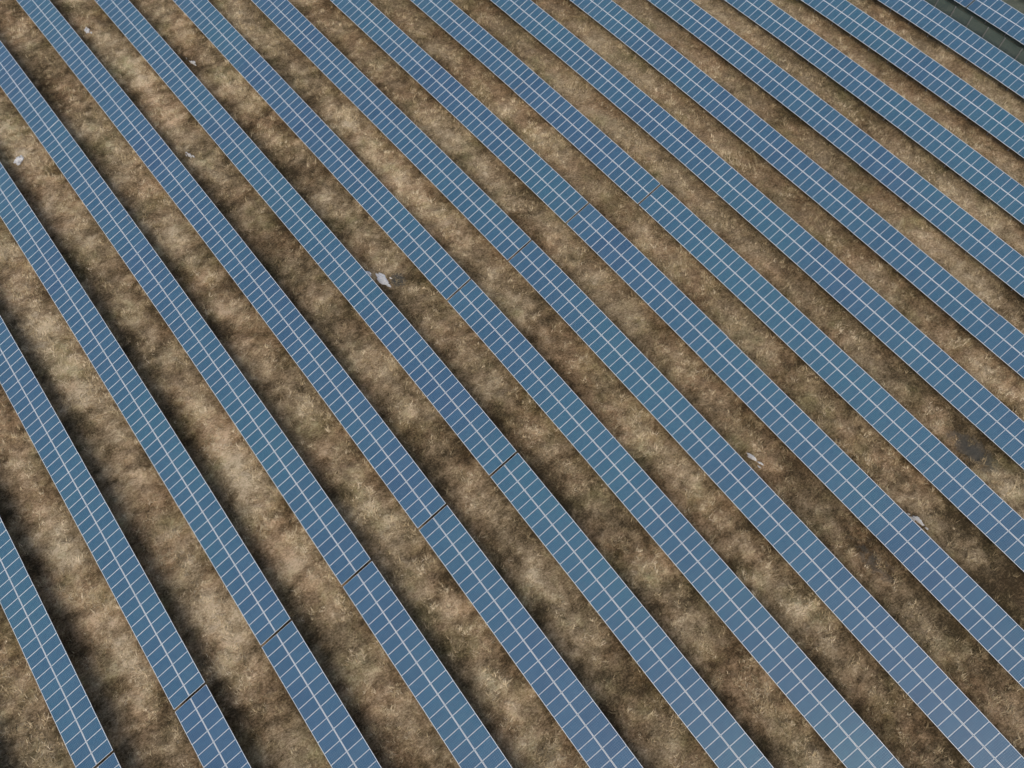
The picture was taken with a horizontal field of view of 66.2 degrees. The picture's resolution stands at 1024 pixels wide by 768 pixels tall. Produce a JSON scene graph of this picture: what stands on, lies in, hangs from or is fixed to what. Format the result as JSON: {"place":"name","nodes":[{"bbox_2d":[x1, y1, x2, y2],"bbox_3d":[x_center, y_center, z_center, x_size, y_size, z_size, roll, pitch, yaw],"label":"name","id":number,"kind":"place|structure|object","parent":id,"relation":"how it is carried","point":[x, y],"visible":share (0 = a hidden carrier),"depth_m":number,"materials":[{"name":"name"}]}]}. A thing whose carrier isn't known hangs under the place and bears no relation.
{"place":"outdoors","nodes":[
{"label":"outdoors","id":0,"kind":"place"},
{"bbox_2d":[0,0,1023,767],"bbox_3d":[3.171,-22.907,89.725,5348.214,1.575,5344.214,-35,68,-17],"label":"ground","id":1,"kind":"structure","parent":0,"point":[286,730],"depth_m":76.38,"materials":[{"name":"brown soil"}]},
{"bbox_2d":[13,155,23,164],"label":"pale rock","id":2,"kind":"object","parent":1,"relation":"on","point":[18,160],"visible":1,"depth_m":91.59,"materials":[{"name":"stone"}]},
{"bbox_2d":[0,515,120,767],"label":"solar panel row","id":3,"kind":"object","parent":1,"relation":"on","point":[31,607],"visible":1,"depth_m":64.34,"materials":[{"name":"blue glass"}]},
{"bbox_2d":[0,316,250,767],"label":"solar panel row","id":4,"kind":"object","parent":1,"relation":"on","point":[150,641],"visible":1,"depth_m":67.94,"materials":[{"name":"blue glass"}]},
{"bbox_2d":[0,162,381,767],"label":"solar panel row","id":5,"kind":"object","parent":1,"relation":"on","point":[256,581],"visible":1,"depth_m":70.65,"materials":[{"name":"blue glass"}]},
{"bbox_2d":[0,41,511,767],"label":"solar panel row","id":6,"kind":"object","parent":1,"relation":"on","point":[288,469],"visible":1,"depth_m":72.71,"materials":[{"name":"blue glass"}]},
{"bbox_2d":[16,0,642,767],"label":"solar panel row","id":7,"kind":"object","parent":1,"relation":"on","point":[76,54],"visible":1,"depth_m":73.65,"materials":[{"name":"blue glass"}]},
{"bbox_2d":[366,271,391,286],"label":"pale rock","id":8,"kind":"object","parent":1,"relation":"on","point":[382,279],"visible":0.88,"depth_m":83.14,"materials":[{"name":"stone"}]},
{"bbox_2d":[95,0,772,767],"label":"solar panel row","id":9,"kind":"object","parent":1,"relation":"on","point":[597,594],"visible":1,"depth_m":73.53,"materials":[{"name":"blue glass"}]},
{"bbox_2d":[173,0,903,767],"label":"solar panel row","id":10,"kind":"object","parent":1,"relation":"on","point":[335,156],"visible":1,"depth_m":73.52,"materials":[{"name":"blue glass"}]},
{"bbox_2d":[252,0,1023,767],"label":"solar panel row","id":11,"kind":"object","parent":1,"relation":"on","point":[584,316],"visible":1,"depth_m":73.59,"materials":[{"name":"blue glass"}]},
{"bbox_2d":[330,0,1023,687],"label":"solar panel row","id":12,"kind":"object","parent":1,"relation":"on","point":[588,224],"visible":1,"depth_m":76.90,"materials":[{"name":"blue glass"}]},
{"bbox_2d":[411,0,1023,571],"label":"solar panel row","id":13,"kind":"object","parent":1,"relation":"on","point":[683,224],"visible":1,"depth_m":80.50,"materials":[{"name":"blue glass"}]},
{"bbox_2d":[747,453,763,467],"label":"pale rock","id":14,"kind":"object","parent":1,"relation":"on","point":[750,456],"visible":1,"depth_m":73.61,"materials":[{"name":"stone"}]},
{"bbox_2d":[491,0,1023,468],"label":"solar panel row","id":15,"kind":"object","parent":1,"relation":"on","point":[789,247],"visible":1,"depth_m":83.93,"materials":[{"name":"blue glass"}]},
{"bbox_2d":[570,0,1023,377],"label":"solar panel row","id":16,"kind":"object","parent":1,"relation":"on","point":[808,166],"visible":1,"depth_m":87.22,"materials":[{"name":"blue glass"}]},
{"bbox_2d":[646,0,1023,296],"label":"solar panel row","id":17,"kind":"object","parent":1,"relation":"on","point":[680,12],"visible":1,"depth_m":90.18,"materials":[{"name":"blue glass"}]},
{"bbox_2d":[725,0,1023,223],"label":"solar panel row","id":18,"kind":"object","parent":1,"relation":"on","point":[762,13],"visible":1,"depth_m":93.01,"materials":[{"name":"blue glass"}]},
{"bbox_2d":[796,0,1023,157],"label":"solar panel row","id":19,"kind":"object","parent":1,"relation":"on","point":[856,19],"visible":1,"depth_m":95.72,"materials":[{"name":"blue glass"}]},
{"bbox_2d":[907,513,928,529],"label":"pale rock","id":20,"kind":"object","parent":1,"relation":"on","point":[916,518],"visible":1,"depth_m":70.95,"materials":[{"name":"stone"}]},
{"bbox_2d":[878,0,1023,97],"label":"solar panel row","id":21,"kind":"object","parent":1,"relation":"on","point":[966,43],"visible":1,"depth_m":98.26,"materials":[{"name":"blue glass"}]},
{"bbox_2d":[926,0,1023,64],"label":"perimeter fence","id":22,"kind":"object","parent":1,"relation":"on","point":[951,14],"visible":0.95,"depth_m":100.14,"materials":[{"name":"metal"}]},
{"bbox_2d":[954,0,1023,44],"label":"solar panel row","id":23,"kind":"object","parent":1,"relation":"on","point":[1003,16],"visible":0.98,"depth_m":100.68,"materials":[{"name":"blue glass"}]}
]}

